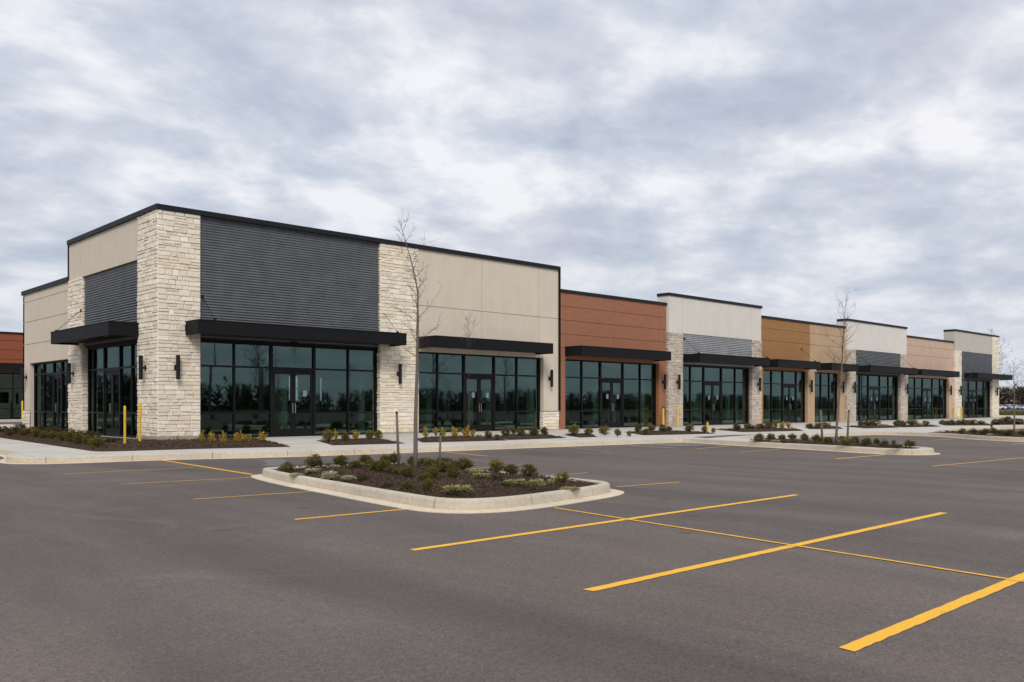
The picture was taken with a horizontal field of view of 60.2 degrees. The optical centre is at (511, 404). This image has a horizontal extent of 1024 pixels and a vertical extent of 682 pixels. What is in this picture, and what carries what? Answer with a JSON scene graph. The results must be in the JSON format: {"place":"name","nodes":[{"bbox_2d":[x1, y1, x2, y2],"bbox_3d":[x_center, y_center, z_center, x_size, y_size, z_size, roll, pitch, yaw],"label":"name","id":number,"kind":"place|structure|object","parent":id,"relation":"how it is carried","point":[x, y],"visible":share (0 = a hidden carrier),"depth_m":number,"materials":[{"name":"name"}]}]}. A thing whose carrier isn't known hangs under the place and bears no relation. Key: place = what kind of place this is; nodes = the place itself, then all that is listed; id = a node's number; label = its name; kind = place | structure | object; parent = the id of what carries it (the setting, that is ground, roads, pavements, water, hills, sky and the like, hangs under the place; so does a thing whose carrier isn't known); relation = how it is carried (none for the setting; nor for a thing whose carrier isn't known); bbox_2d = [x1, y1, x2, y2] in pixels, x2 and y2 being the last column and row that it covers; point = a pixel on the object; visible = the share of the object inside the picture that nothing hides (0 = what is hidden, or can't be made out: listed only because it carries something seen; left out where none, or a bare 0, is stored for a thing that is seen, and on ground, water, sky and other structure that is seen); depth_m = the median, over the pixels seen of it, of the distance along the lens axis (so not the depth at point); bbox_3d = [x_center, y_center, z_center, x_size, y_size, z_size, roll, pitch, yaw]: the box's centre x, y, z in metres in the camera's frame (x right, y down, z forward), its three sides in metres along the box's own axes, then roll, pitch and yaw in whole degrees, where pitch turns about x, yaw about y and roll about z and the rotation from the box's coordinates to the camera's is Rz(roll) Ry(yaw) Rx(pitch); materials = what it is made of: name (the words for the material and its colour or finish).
{"place":"outdoors","nodes":[
{"label":"outdoors","id":0,"kind":"place"},
{"bbox_2d":[0,331,22,418],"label":"brick red building","id":1,"kind":"structure","parent":0,"point":[11,366],"depth_m":71.94,"materials":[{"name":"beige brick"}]},
{"bbox_2d":[21,203,560,439],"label":"corner shop building","id":2,"kind":"structure","parent":0,"point":[244,318],"depth_m":34.79,"materials":[{"name":"beige paint"}]},
{"bbox_2d":[54,376,57,428],"bbox_3d":[-19.222,-0.050,37.214,0.143,2.360,0.479,0,0,-44],"label":"door","id":3,"kind":"structure","parent":2,"relation":"in","point":[55,377],"depth_m":37.37,"materials":[{"name":"metal"}]},
{"bbox_2d":[56,375,60,431],"bbox_3d":[-18.884,-0.050,36.858,0.143,2.360,0.479,0,0,-44],"label":"door","id":4,"kind":"structure","parent":2,"relation":"in","point":[59,377],"depth_m":37.00,"materials":[{"name":"metal"}]},
{"bbox_2d":[67,363,73,382],"bbox_3d":[-17.316,-1.244,34.672,0.248,0.801,0.136,0,0,-43],"label":"wall lamp","id":5,"kind":"object","parent":2,"relation":"attached to","point":[69,373],"visible":1,"depth_m":34.58,"materials":[{"name":"metal"}]},
{"bbox_2d":[105,372,111,435],"bbox_3d":[-14.952,-0.050,32.715,0.143,2.360,0.744,0,0,-44],"label":"door","id":6,"kind":"structure","parent":2,"relation":"in","point":[108,431],"depth_m":32.89,"materials":[{"name":"metal"}]},
{"bbox_2d":[110,371,118,435],"bbox_3d":[-14.432,-0.050,32.167,0.143,2.360,0.744,0,0,-44],"label":"door","id":7,"kind":"structure","parent":2,"relation":"in","point":[115,432],"depth_m":32.39,"materials":[{"name":"metal"}]},
{"bbox_2d":[139,355,146,379],"bbox_3d":[-12.277,-1.244,29.362,0.248,0.801,0.136,0,0,-43],"label":"wall lamp","id":8,"kind":"object","parent":2,"relation":"attached to","point":[141,367],"visible":1,"depth_m":29.27,"materials":[{"name":"metal"}]},
{"bbox_2d":[174,355,179,378],"bbox_3d":[-11.006,-1.244,29.075,0.136,0.801,0.248,0,0,-43],"label":"wall lamp","id":9,"kind":"object","parent":2,"relation":"attached to","point":[177,367],"visible":1,"depth_m":28.98,"materials":[{"name":"metal"}]},
{"bbox_2d":[273,371,292,435],"bbox_3d":[-8.313,-0.050,32.109,0.814,2.360,0.143,0,0,-44],"label":"door","id":10,"kind":"structure","parent":2,"relation":"in","point":[276,432],"depth_m":32.20,"materials":[{"name":"metal"}]},
{"bbox_2d":[293,371,312,435],"bbox_3d":[-7.714,-0.050,32.678,0.814,2.360,0.143,0,0,-44],"label":"door","id":11,"kind":"structure","parent":2,"relation":"in","point":[296,431],"depth_m":32.70,"materials":[{"name":"metal"}]},
{"bbox_2d":[397,364,401,383],"bbox_3d":[-4.492,-1.244,35.256,0.136,0.801,0.248,0,0,-43],"label":"wall lamp","id":12,"kind":"object","parent":2,"relation":"attached to","point":[399,373],"visible":1,"depth_m":35.15,"materials":[{"name":"metal"}]},
{"bbox_2d":[465,376,479,430],"bbox_3d":[-1.720,-0.050,38.366,0.814,2.360,0.143,0,0,-44],"label":"door","id":13,"kind":"structure","parent":2,"relation":"in","point":[472,427],"depth_m":38.43,"materials":[{"name":"metal"}]},
{"bbox_2d":[479,377,492,430],"bbox_3d":[-1.121,-0.050,38.935,0.814,2.360,0.143,0,0,-44],"label":"door","id":14,"kind":"structure","parent":2,"relation":"in","point":[486,427],"depth_m":38.97,"materials":[{"name":"metal"}]},
{"bbox_2d":[251,461,623,513],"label":"planting island","id":15,"kind":"structure","parent":0,"point":[495,496],"depth_m":12.30,"materials":[{"name":"concrete"}]},
{"bbox_2d":[277,462,294,472],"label":"boxwood shrub","id":16,"kind":"object","parent":15,"relation":"on","point":[283,468],"visible":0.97,"depth_m":15.31,"materials":[{"name":"green plant"}]},
{"bbox_2d":[303,454,323,466],"bbox_3d":[-3.505,0.977,15.660,0.370,0.254,0.387,0,0,28],"label":"boxwood shrub","id":17,"kind":"object","parent":15,"relation":"on","point":[311,461],"visible":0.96,"depth_m":15.64,"materials":[{"name":"green plant"}]},
{"bbox_2d":[320,469,338,479],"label":"flowering plant","id":18,"kind":"object","parent":15,"relation":"on","point":[330,475],"visible":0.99,"depth_m":13.71,"materials":[{"name":"green plant"}]},
{"bbox_2d":[331,455,349,465],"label":"boxwood shrub","id":19,"kind":"object","parent":15,"relation":"on","point":[340,460],"visible":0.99,"depth_m":15.96,"materials":[{"name":"green plant"}]},
{"bbox_2d":[348,460,363,468],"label":"boxwood shrub","id":20,"kind":"object","parent":15,"relation":"on","point":[353,464],"visible":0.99,"depth_m":15.13,"materials":[{"name":"green plant"}]},
{"bbox_2d":[358,453,371,462],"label":"boxwood shrub","id":21,"kind":"object","parent":15,"relation":"on","point":[363,457],"visible":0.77,"depth_m":16.76,"materials":[{"name":"green plant"}]},
{"bbox_2d":[368,460,382,470],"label":"boxwood shrub","id":22,"kind":"object","parent":15,"relation":"on","point":[372,465],"visible":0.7,"depth_m":14.80,"materials":[{"name":"green plant"}]},
{"bbox_2d":[376,459,392,471],"bbox_3d":[-2.131,1.004,14.717,0.334,0.240,0.350,0,0,34],"label":"boxwood shrub","id":23,"kind":"object","parent":15,"relation":"on","point":[385,463],"visible":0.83,"depth_m":14.66,"materials":[{"name":"green plant"}]},
{"bbox_2d":[387,451,400,461],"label":"boxwood shrub","id":24,"kind":"object","parent":15,"relation":"on","point":[391,457],"visible":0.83,"depth_m":16.86,"materials":[{"name":"green plant"}]},
{"bbox_2d":[395,411,399,465],"bbox_3d":[-2.047,0.648,15.835,0.090,1.066,0.054,0,0,-4],"label":"stake","id":25,"kind":"object","parent":15,"relation":"on","point":[397,440],"visible":0.87,"depth_m":15.82,"materials":[{"name":"brown wood"}]},
{"bbox_2d":[398,465,414,476],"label":"boxwood shrub","id":26,"kind":"object","parent":15,"relation":"on","point":[404,470],"visible":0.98,"depth_m":13.60,"materials":[{"name":"green plant"}]},
{"bbox_2d":[399,481,413,489],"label":"boxwood shrub","id":27,"kind":"object","parent":15,"relation":"on","point":[406,485],"visible":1,"depth_m":12.04,"materials":[{"name":"green plant"}]},
{"bbox_2d":[391,209,442,467],"bbox_3d":[-1.628,-1.181,15.451,0.870,4.624,1.050,0,0,-43],"label":"bare tree","id":28,"kind":"object","parent":15,"relation":"on","point":[415,439],"visible":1,"depth_m":15.49,"materials":[{"name":"brown plant"}]},
{"bbox_2d":[417,472,432,479],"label":"boxwood shrub","id":29,"kind":"object","parent":15,"relation":"on","point":[424,475],"visible":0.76,"depth_m":12.98,"materials":[{"name":"green plant"}]},
{"bbox_2d":[421,477,436,490],"bbox_3d":[-1.111,1.052,11.785,0.209,0.190,0.211,0,0,-36],"label":"boxwood shrub","id":30,"kind":"object","parent":15,"relation":"on","point":[428,481],"visible":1,"depth_m":11.77,"materials":[{"name":"green plant"}]},
{"bbox_2d":[427,466,440,478],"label":"boxwood shrub","id":31,"kind":"object","parent":15,"relation":"on","point":[435,473],"visible":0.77,"depth_m":13.22,"materials":[{"name":"green plant"}]},
{"bbox_2d":[432,460,449,471],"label":"boxwood shrub","id":32,"kind":"object","parent":15,"relation":"on","point":[444,466],"visible":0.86,"depth_m":14.39,"materials":[{"name":"green plant"}]},
{"bbox_2d":[446,464,459,478],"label":"boxwood shrub","id":33,"kind":"object","parent":15,"relation":"on","point":[451,474],"visible":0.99,"depth_m":13.22,"materials":[{"name":"green plant"}]},
{"bbox_2d":[441,484,473,491],"bbox_3d":[-0.717,1.075,11.397,0.439,0.102,0.468,0,0,27],"label":"flowering plant","id":34,"kind":"object","parent":15,"relation":"on","point":[455,488],"visible":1,"depth_m":11.36,"materials":[{"name":"green plant"}]},
{"bbox_2d":[452,456,473,469],"bbox_3d":[-0.845,1.001,15.188,0.407,0.237,0.379,0,0,-13],"label":"boxwood shrub","id":35,"kind":"object","parent":15,"relation":"on","point":[458,463],"visible":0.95,"depth_m":15.12,"materials":[{"name":"green plant"}]},
{"bbox_2d":[472,472,490,477],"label":"flowering plant","id":36,"kind":"object","parent":15,"relation":"on","point":[483,475],"visible":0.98,"depth_m":13.32,"materials":[{"name":"green plant"}]},
{"bbox_2d":[488,458,506,471],"bbox_3d":[-0.257,0.985,14.450,0.375,0.248,0.278,0,0,18],"label":"boxwood shrub","id":37,"kind":"object","parent":15,"relation":"on","point":[493,463],"visible":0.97,"depth_m":14.41,"materials":[{"name":"green plant"}]},
{"bbox_2d":[500,464,520,473],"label":"boxwood shrub","id":38,"kind":"object","parent":15,"relation":"on","point":[510,468],"visible":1,"depth_m":14.19,"materials":[{"name":"green plant"}]},
{"bbox_2d":[505,478,525,483],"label":"flowering plant","id":39,"kind":"object","parent":15,"relation":"on","point":[514,481],"visible":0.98,"depth_m":12.31,"materials":[{"name":"green plant"}]},
{"bbox_2d":[519,462,539,476],"bbox_3d":[0.257,0.989,13.492,0.304,0.225,0.325,0,0,23],"label":"boxwood shrub","id":40,"kind":"object","parent":15,"relation":"on","point":[533,471],"visible":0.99,"depth_m":13.45,"materials":[{"name":"green plant"}]},
{"bbox_2d":[527,478,545,486],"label":"flowering plant","id":41,"kind":"object","parent":15,"relation":"on","point":[534,483],"visible":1,"depth_m":12.18,"materials":[{"name":"green plant"}]},
{"bbox_2d":[554,471,571,482],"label":"boxwood shrub","id":42,"kind":"object","parent":15,"relation":"on","point":[564,475],"visible":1,"depth_m":12.68,"materials":[{"name":"green plant"}]},
{"bbox_2d":[0,422,1023,681],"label":"parking lot","id":43,"kind":"structure","parent":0,"point":[116,572],"depth_m":6.82,"materials":[{"name":"grey asphalt"}]},
{"bbox_2d":[162,460,252,474],"bbox_3d":[-6.535,1.294,18.611,0.097,0.001,5.529,0,0,-38],"label":"parking line","id":44,"kind":"object","parent":43,"relation":"on","point":[209,467],"visible":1,"depth_m":18.29,"materials":[{"name":"yellow paint"}]},
{"bbox_2d":[261,459,285,465],"bbox_3d":[-5.324,1.296,19.954,0.620,0.001,2.419,0,0,-14],"label":"accessible marking","id":45,"kind":"object","parent":43,"relation":"on","point":[274,462],"visible":0.89,"depth_m":19.92,"materials":[{"name":"grey paint"}]},
{"bbox_2d":[295,509,404,519],"bbox_3d":[-1.885,1.296,10.519,1.540,0.001,0.077,0,0,-41],"label":"parking line","id":46,"kind":"object","parent":43,"relation":"on","point":[349,514],"visible":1,"depth_m":10.46,"materials":[{"name":"yellow paint"}]},
{"bbox_2d":[0,428,1022,463],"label":"kerb gutter","id":47,"kind":"object","parent":43,"relation":"on","point":[3,460],"visible":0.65,"depth_m":23.58,"materials":[{"name":"concrete"}]},
{"bbox_2d":[0,425,1023,462],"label":"kerb","id":48,"kind":"structure","parent":43,"relation":"on","point":[10,457],"depth_m":24.45,"materials":[{"name":"concrete"}]},
{"bbox_2d":[411,495,795,550],"bbox_3d":[1.607,1.296,10.334,6.988,0.001,0.104,0,0,-44],"label":"parking line","id":49,"kind":"object","parent":43,"relation":"on","point":[443,545],"visible":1,"depth_m":9.51,"materials":[{"name":"yellow paint"}]},
{"bbox_2d":[641,443,701,445],"bbox_3d":[5.392,1.296,28.875,1.825,0.001,1.858,0,0,-34],"label":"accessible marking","id":50,"kind":"object","parent":43,"relation":"on","point":[673,444],"visible":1,"depth_m":29.00,"materials":[{"name":"grey paint"}]},
{"bbox_2d":[584,512,945,590],"bbox_3d":[2.867,1.296,8.415,6.467,0.001,0.105,0,0,-44],"label":"parking line","id":51,"kind":"object","parent":43,"relation":"on","point":[615,584],"visible":1,"depth_m":7.56,"materials":[{"name":"yellow paint"}]},
{"bbox_2d":[554,507,1023,581],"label":"parking line","id":52,"kind":"object","parent":43,"relation":"on","point":[807,547],"visible":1,"depth_m":7.97,"materials":[{"name":"yellow paint"}]},
{"bbox_2d":[839,572,1023,650],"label":"parking line","id":53,"kind":"object","parent":43,"relation":"on","point":[870,639],"visible":1,"depth_m":5.42,"materials":[{"name":"yellow paint"}]},
{"bbox_2d":[0,415,1023,456],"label":"sidewalk","id":54,"kind":"structure","parent":0,"point":[26,449],"depth_m":30.45,"materials":[{"name":"concrete"}]},
{"bbox_2d":[0,430,232,450],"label":"mulch bed","id":55,"kind":"object","parent":54,"relation":"on","point":[89,448],"visible":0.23,"depth_m":25.04,"materials":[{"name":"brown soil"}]},
{"bbox_2d":[17,427,31,435],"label":"boxwood shrub","id":56,"kind":"object","parent":55,"relation":"on","point":[25,431],"visible":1,"depth_m":31.94,"materials":[{"name":"green plant"}]},
{"bbox_2d":[46,429,57,438],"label":"boxwood shrub","id":57,"kind":"object","parent":55,"relation":"on","point":[52,435],"visible":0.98,"depth_m":28.81,"materials":[{"name":"green plant"}]},
{"bbox_2d":[63,431,76,440],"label":"boxwood shrub","id":58,"kind":"object","parent":55,"relation":"on","point":[71,434],"visible":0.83,"depth_m":26.69,"materials":[{"name":"green plant"}]},
{"bbox_2d":[72,433,83,443],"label":"boxwood shrub","id":59,"kind":"object","parent":55,"relation":"on","point":[77,439],"visible":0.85,"depth_m":25.48,"materials":[{"name":"green plant"}]},
{"bbox_2d":[87,436,106,446],"bbox_3d":[-11.241,0.977,23.942,0.526,0.304,0.543,0,0,10],"label":"boxwood shrub","id":60,"kind":"object","parent":55,"relation":"on","point":[96,442],"visible":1,"depth_m":23.84,"materials":[{"name":"green plant"}]},
{"bbox_2d":[124,406,125,442],"bbox_3d":[-11.113,0.590,25.366,0.113,1.140,0.116,0,0,-43],"label":"bollard","id":61,"kind":"object","parent":55,"relation":"on","point":[124,424],"visible":0.66,"depth_m":25.34,"materials":[{"name":"metal"}]},
{"bbox_2d":[118,436,290,448],"bbox_3d":[-8.454,1.120,26.834,4.798,0.060,6.793,0,0,-43],"label":"mulch bed","id":62,"kind":"object","parent":54,"relation":"on","point":[252,443],"visible":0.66,"depth_m":25.25,"materials":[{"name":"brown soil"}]},
{"bbox_2d":[138,402,140,440],"bbox_3d":[-11.447,0.540,27.186,0.139,1.240,0.143,0,0,-43],"label":"bollard","id":63,"kind":"object","parent":62,"relation":"on","point":[139,421],"visible":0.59,"depth_m":27.16,"materials":[{"name":"metal"}]},
{"bbox_2d":[316,438,401,444],"bbox_3d":[-4.893,1.119,27.976,2.273,0.061,5.042,0,0,-20],"label":"mulch bed","id":64,"kind":"object","parent":54,"relation":"on","point":[362,440],"visible":0.83,"depth_m":26.67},
{"bbox_2d":[321,428,334,441],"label":"boxwood shrub","id":65,"kind":"object","parent":64,"relation":"on","point":[328,434],"visible":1,"depth_m":26.96,"materials":[{"name":"green plant"}]},
{"bbox_2d":[418,436,504,441],"bbox_3d":[-1.790,1.120,29.976,3.003,0.060,5.436,0,0,-7],"label":"mulch bed","id":66,"kind":"object","parent":54,"relation":"on","point":[465,438],"visible":0.82,"depth_m":28.91,"materials":[{"name":"brown soil"}]},
{"bbox_2d":[458,313,475,436],"bbox_3d":[-1.447,-1.075,30.582,0.680,4.391,0.643,0,0,-43],"label":"bare tree","id":67,"kind":"object","parent":66,"relation":"on","point":[468,360],"visible":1,"depth_m":30.55,"materials":[{"name":"brown plant"}]},
{"bbox_2d":[501,434,564,439],"bbox_3d":[0.634,1.119,31.870,2.307,0.061,5.205,0,0,-8],"label":"mulch bed","id":68,"kind":"object","parent":54,"relation":"on","point":[523,436],"visible":0.77,"depth_m":30.82,"materials":[{"name":"brown soil"}]},
{"bbox_2d":[527,425,539,434],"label":"boxwood shrub","id":69,"kind":"object","parent":68,"relation":"on","point":[533,431],"visible":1,"depth_m":31.90,"materials":[{"name":"green plant"}]},
{"bbox_2d":[565,433,596,436],"bbox_3d":[2.538,1.121,33.140,1.123,0.061,3.656,0,0,-1],"label":"mulch bed","id":70,"kind":"object","parent":54,"relation":"on","point":[583,434],"visible":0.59,"depth_m":32.55,"materials":[{"name":"brown soil"}]},
{"bbox_2d":[568,422,580,434],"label":"boxwood shrub","id":71,"kind":"object","parent":70,"relation":"on","point":[572,428],"visible":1,"depth_m":32.65,"materials":[{"name":"green plant"}]},
{"bbox_2d":[597,425,610,434],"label":"boxwood shrub","id":72,"kind":"object","parent":54,"relation":"on","point":[603,430],"visible":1,"depth_m":33.02,"materials":[{"name":"green plant"}]},
{"bbox_2d":[559,289,670,428],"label":"board clad shop","id":73,"kind":"structure","parent":54,"relation":"on","point":[615,355],"depth_m":45.62,"materials":[{"name":"orange wood"}]},
{"bbox_2d":[602,380,611,427],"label":"door","id":74,"kind":"structure","parent":73,"relation":"in","point":[608,424],"depth_m":44.76,"materials":[{"name":"metal"}]},
{"bbox_2d":[612,381,621,426],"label":"door","id":75,"kind":"structure","parent":73,"relation":"in","point":[614,424],"depth_m":45.21,"materials":[{"name":"metal"}]},
{"bbox_2d":[631,430,714,434],"bbox_3d":[6.555,1.120,36.623,3.458,0.063,5.835,0,0,-3],"label":"mulch bed","id":76,"kind":"object","parent":54,"relation":"on","point":[658,432],"visible":0.77,"depth_m":35.40,"materials":[{"name":"brown soil"}]},
{"bbox_2d":[657,292,769,425],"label":"white topped shop","id":77,"kind":"structure","parent":54,"relation":"on","point":[717,362],"depth_m":50.94,"materials":[{"name":"beige paint"}]},
{"bbox_2d":[705,383,712,424],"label":"door","id":78,"kind":"structure","parent":77,"relation":"in","point":[710,422],"depth_m":50.78,"materials":[{"name":"metal"}]},
{"bbox_2d":[713,384,720,424],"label":"door","id":79,"kind":"structure","parent":77,"relation":"in","point":[715,422],"depth_m":51.33,"materials":[{"name":"metal"}]},
{"bbox_2d":[700,434,756,437],"bbox_3d":[7.849,1.149,32.864,0.885,0.001,4.768,0,0,37],"label":"ramp pad","id":80,"kind":"object","parent":54,"relation":"on","point":[721,436],"visible":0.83,"depth_m":32.25,"materials":[{"name":"concrete"}]},
{"bbox_2d":[715,428,802,431],"bbox_3d":[11.291,1.120,40.779,6.960,0.060,4.017,0,0,-77],"label":"mulch bed","id":81,"kind":"object","parent":54,"relation":"on","point":[757,430],"visible":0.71,"depth_m":39.60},
{"bbox_2d":[761,315,857,423],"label":"two tone shop","id":82,"kind":"structure","parent":54,"relation":"on","point":[792,345],"depth_m":57.72,"materials":[{"name":"beige paint"}]},
{"bbox_2d":[789,386,795,422],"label":"door","id":83,"kind":"structure","parent":82,"relation":"in","point":[793,398],"depth_m":57.45,"materials":[{"name":"metal"}]},
{"bbox_2d":[750,438,918,448],"bbox_3d":[9.291,1.116,26.320,1.391,0.070,6.486,0,0,-30],"label":"mulch bed","id":84,"kind":"object","parent":54,"relation":"on","point":[840,444],"visible":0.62,"depth_m":25.54,"materials":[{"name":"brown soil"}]},
{"bbox_2d":[819,409,823,440],"bbox_3d":[9.285,0.648,26.517,0.134,1.067,0.078,0,0,-4],"label":"stake","id":85,"kind":"object","parent":84,"relation":"on","point":[821,425],"visible":0.87,"depth_m":26.49,"materials":[{"name":"brown wood"}]},
{"bbox_2d":[821,289,859,441],"bbox_3d":[9.679,-1.175,26.088,1.084,4.617,1.325,0,0,-24],"label":"bare tree","id":86,"kind":"object","parent":84,"relation":"on","point":[839,393],"visible":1,"depth_m":26.02,"materials":[{"name":"brown plant"}]},
{"bbox_2d":[840,437,855,444],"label":"boxwood shrub","id":87,"kind":"object","parent":84,"relation":"on","point":[844,441],"visible":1,"depth_m":24.47,"materials":[{"name":"green plant"}]},
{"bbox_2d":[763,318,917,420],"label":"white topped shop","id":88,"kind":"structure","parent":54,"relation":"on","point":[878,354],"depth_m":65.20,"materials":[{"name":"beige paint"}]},
{"bbox_2d":[874,388,878,419],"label":"door","id":89,"kind":"structure","parent":88,"relation":"in","point":[877,418],"depth_m":65.53,"materials":[{"name":"metal"}]},
{"bbox_2d":[842,425,899,427],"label":"mulch bed","id":90,"kind":"object","parent":54,"relation":"on","point":[873,426],"visible":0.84,"depth_m":45.23,"materials":[{"name":"brown soil"}]},
{"bbox_2d":[907,335,959,419],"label":"pink stucco shop","id":91,"kind":"structure","parent":54,"relation":"on","point":[930,358],"depth_m":72.41,"materials":[{"name":"paint"}]},
{"bbox_2d":[927,390,931,418],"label":"door","id":92,"kind":"structure","parent":91,"relation":"in","point":[928,416],"depth_m":72.47,"materials":[{"name":"metal"}]},
{"bbox_2d":[908,329,1012,417],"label":"end shop","id":93,"kind":"structure","parent":54,"relation":"on","point":[981,372],"depth_m":78.29,"materials":[{"name":"beige paint"}]},
{"bbox_2d":[941,423,990,425],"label":"mulch bed","id":94,"kind":"object","parent":54,"relation":"on","point":[961,424],"visible":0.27,"depth_m":50.43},
{"bbox_2d":[952,353,972,418],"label":"bare tree","id":95,"kind":"object","parent":94,"relation":"on","point":[963,386],"visible":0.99,"depth_m":51.40,"materials":[{"name":"brown plant"}]},
{"bbox_2d":[928,431,1023,436],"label":"mulch bed","id":96,"kind":"object","parent":54,"relation":"on","point":[997,434],"visible":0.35,"depth_m":33.95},
{"bbox_2d":[1002,359,1023,432],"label":"bare tree","id":97,"kind":"object","parent":96,"relation":"on","point":[1014,392],"visible":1,"depth_m":34.68,"materials":[{"name":"brown plant"}]},
{"bbox_2d":[0,0,1023,400],"label":"sky","id":98,"kind":"structure","parent":0,"point":[785,158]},
{"bbox_2d":[999,410,1023,415],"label":"dry grass","id":99,"kind":"structure","parent":0,"point":[1021,413],"depth_m":108.60,"materials":[{"name":"brown plant"}]},
{"bbox_3d":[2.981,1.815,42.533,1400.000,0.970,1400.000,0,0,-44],"label":"ground","id":100,"kind":"structure","parent":0,"visible":0},
{"bbox_2d":[999,384,1023,408],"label":"woods","id":101,"kind":"object","parent":100,"relation":"on","point":[1005,398],"visible":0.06,"depth_m":304.70,"materials":[{"name":"brown plant"}]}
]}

